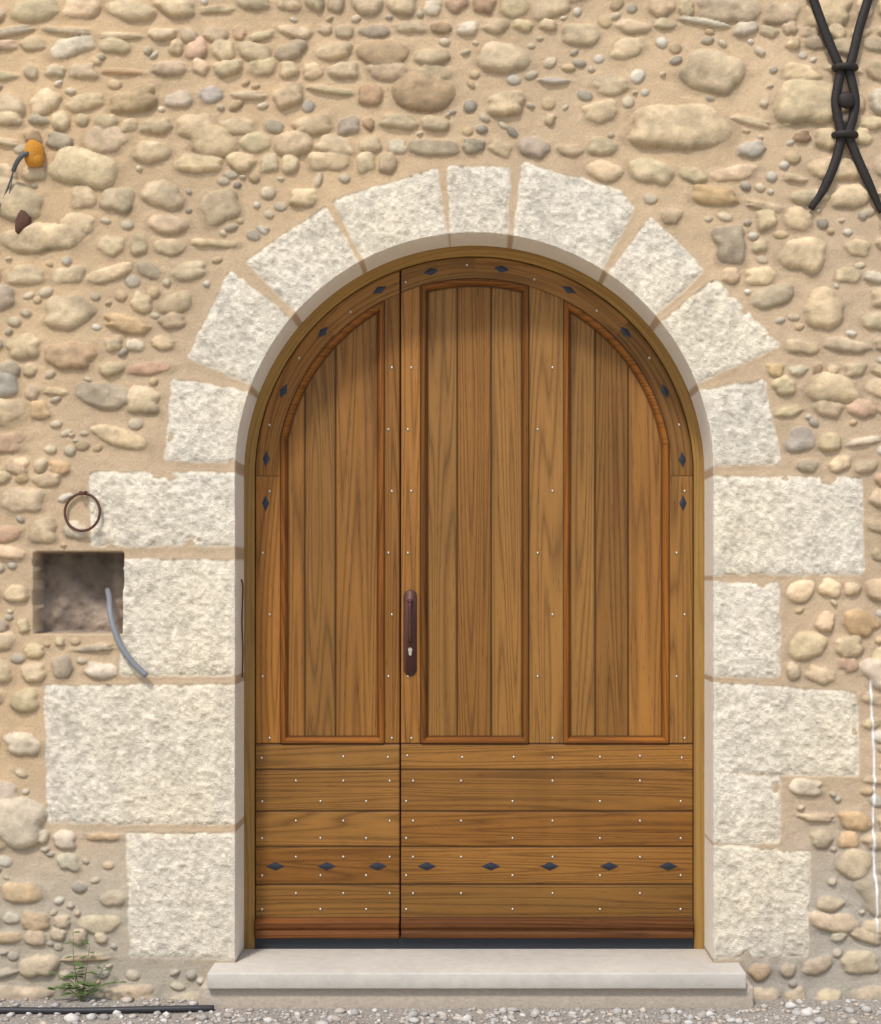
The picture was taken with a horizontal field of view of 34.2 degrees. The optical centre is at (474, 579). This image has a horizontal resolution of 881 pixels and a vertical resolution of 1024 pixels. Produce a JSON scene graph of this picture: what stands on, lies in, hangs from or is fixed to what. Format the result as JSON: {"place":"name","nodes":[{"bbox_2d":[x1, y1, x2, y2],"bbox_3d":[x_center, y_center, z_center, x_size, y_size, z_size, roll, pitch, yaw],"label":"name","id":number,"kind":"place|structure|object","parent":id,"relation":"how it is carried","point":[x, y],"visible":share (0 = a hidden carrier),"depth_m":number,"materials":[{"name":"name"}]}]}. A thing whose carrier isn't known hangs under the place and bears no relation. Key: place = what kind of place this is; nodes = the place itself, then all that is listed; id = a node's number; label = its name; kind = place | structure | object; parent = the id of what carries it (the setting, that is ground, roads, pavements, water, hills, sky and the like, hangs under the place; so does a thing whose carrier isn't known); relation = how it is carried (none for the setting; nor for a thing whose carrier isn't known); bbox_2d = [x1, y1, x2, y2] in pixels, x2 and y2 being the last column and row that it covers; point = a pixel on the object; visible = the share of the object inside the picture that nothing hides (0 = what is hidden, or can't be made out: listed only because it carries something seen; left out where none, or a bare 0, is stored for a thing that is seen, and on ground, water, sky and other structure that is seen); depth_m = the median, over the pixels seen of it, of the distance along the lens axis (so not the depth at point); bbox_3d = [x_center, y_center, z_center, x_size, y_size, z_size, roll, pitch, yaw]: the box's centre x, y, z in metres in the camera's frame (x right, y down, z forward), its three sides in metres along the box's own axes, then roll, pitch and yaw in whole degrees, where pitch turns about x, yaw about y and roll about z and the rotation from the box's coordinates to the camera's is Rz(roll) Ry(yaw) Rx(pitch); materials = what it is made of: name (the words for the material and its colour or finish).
{"place":"outdoors","nodes":[
{"label":"outdoors","id":0,"kind":"place"},
{"bbox_2d":[15,210,30,233],"bbox_3d":[-1.574,-1.246,4.992,0.055,0.090,0.023,0,0,0],"label":"shard","id":1,"kind":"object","parent":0,"point":[23,220],"depth_m":4.98,"materials":[{"name":"brown stone"}]},
{"bbox_2d":[24,140,44,166],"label":"foam plug wall","id":2,"kind":"structure","parent":0,"point":[35,157],"depth_m":4.97,"materials":[{"name":"orange plastic"}]},
{"bbox_2d":[105,587,148,677],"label":"conduit","id":3,"kind":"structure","parent":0,"point":[136,666],"depth_m":4.98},
{"bbox_2d":[241,579,243,677],"bbox_3d":[-0.830,0.175,5.117,0.012,0.351,0.011,0,0,0],"label":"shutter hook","id":4,"kind":"object","parent":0,"point":[242,627],"depth_m":5.11,"materials":[{"name":"black metal"}]},
{"bbox_2d":[0,0,880,999],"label":"stone wall","id":5,"kind":"structure","parent":0,"point":[210,196],"depth_m":5.00,"materials":[{"name":"beige stone"}]},
{"bbox_2d":[64,491,100,531],"bbox_3d":[-1.366,-0.236,4.992,0.134,0.145,0.036,0,0,0],"label":"iron ring","id":6,"kind":"object","parent":5,"relation":"attached to","point":[99,511],"depth_m":4.98,"materials":[{"name":"metal"}]},
{"bbox_2d":[808,0,880,213],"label":"iron wall anchor","id":7,"kind":"object","parent":5,"relation":"attached to","point":[842,134],"depth_m":4.97,"materials":[{"name":"black metal"}]},
{"bbox_2d":[0,998,880,1023],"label":"ground","id":8,"kind":"structure","parent":0,"point":[368,1012],"depth_m":4.82,"materials":[{"name":"grey gravel"}]},
{"bbox_2d":[47,931,126,1001],"bbox_3d":[-1.341,1.344,4.951,0.280,0.246,0.042,0,0,0],"label":"weed","id":9,"kind":"object","parent":8,"relation":"on","point":[69,987],"depth_m":4.95,"materials":[{"name":"green plant"}]},
{"bbox_2d":[0,1005,213,1013],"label":"black ground cable","id":10,"kind":"object","parent":8,"relation":"on","point":[109,1010],"visible":0.98,"depth_m":4.82,"materials":[{"name":"grey plastic"}]},
{"bbox_2d":[0,996,880,1023],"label":"ground gravel pebbles","id":11,"kind":"object","parent":8,"relation":"on","point":[412,1017],"visible":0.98,"depth_m":4.79,"materials":[{"name":"grey gravel"}]},
{"bbox_2d":[234,232,713,962],"bbox_3d":[0.000,0.101,5.110,1.678,2.630,0.220,0,0,0],"label":"arch reveal","id":12,"kind":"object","parent":8,"relation":"on","point":[616,286],"depth_m":5.08,"materials":[{"name":"beige stone"}]},
{"bbox_2d":[244,246,703,948],"bbox_3d":[0.000,0.060,5.210,1.690,2.561,0.040,0,0,0],"label":"door frame","id":13,"kind":"structure","parent":12,"relation":"attached to","point":[316,316],"depth_m":5.19,"materials":[{"name":"brown wood"}]},
{"bbox_2d":[207,949,745,988],"bbox_3d":[0.009,1.369,5.072,1.838,0.056,0.397,0,0,0],"label":"doorstep","id":14,"kind":"object","parent":8,"relation":"on","point":[474,969],"depth_m":4.92,"materials":[{"name":"beige stone"}]},
{"bbox_2d":[255,258,693,937],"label":"oak door leaves","id":15,"kind":"object","parent":14,"relation":"on","point":[477,462],"visible":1,"depth_m":5.20,"materials":[{"name":"brown wood"}]},
{"bbox_2d":[403,590,416,675],"bbox_3d":[-0.233,0.194,5.174,0.050,0.313,0.045,0,0,0],"label":"door handle plate","id":16,"kind":"object","parent":15,"relation":"attached to","point":[410,626],"depth_m":5.19,"materials":[{"name":"brown metal"}]},
{"bbox_2d":[260,264,685,910],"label":"nail heads","id":17,"kind":"object","parent":15,"relation":"attached to","point":[462,756],"depth_m":5.19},
{"bbox_2d":[255,935,693,948],"bbox_3d":[0.000,1.318,5.209,1.592,0.045,0.034,0,0,0],"label":"door seal strip","id":18,"kind":"object","parent":15,"relation":"attached to","point":[474,943],"depth_m":5.19,"materials":[{"name":"black rubber"}]},
{"bbox_2d":[262,265,686,870],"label":"diamond studs","id":19,"kind":"object","parent":15,"relation":"attached to","point":[488,865],"depth_m":5.19,"materials":[{"name":"black metal"}]},
{"bbox_2d":[200,978,753,1007],"bbox_3d":[0.009,1.454,4.973,1.898,0.123,0.155,0,0,0],"label":"step base","id":20,"kind":"object","parent":8,"relation":"on","point":[477,998],"visible":0.41,"depth_m":4.89,"materials":[{"name":"beige stone"}]},
{"label":"wall","id":21,"kind":"object","parent":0,"visible":0},
{"bbox_2d":[0,151,28,205],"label":"cable","id":22,"kind":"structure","parent":21,"relation":"attached to","point":[20,157],"depth_m":4.96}
]}

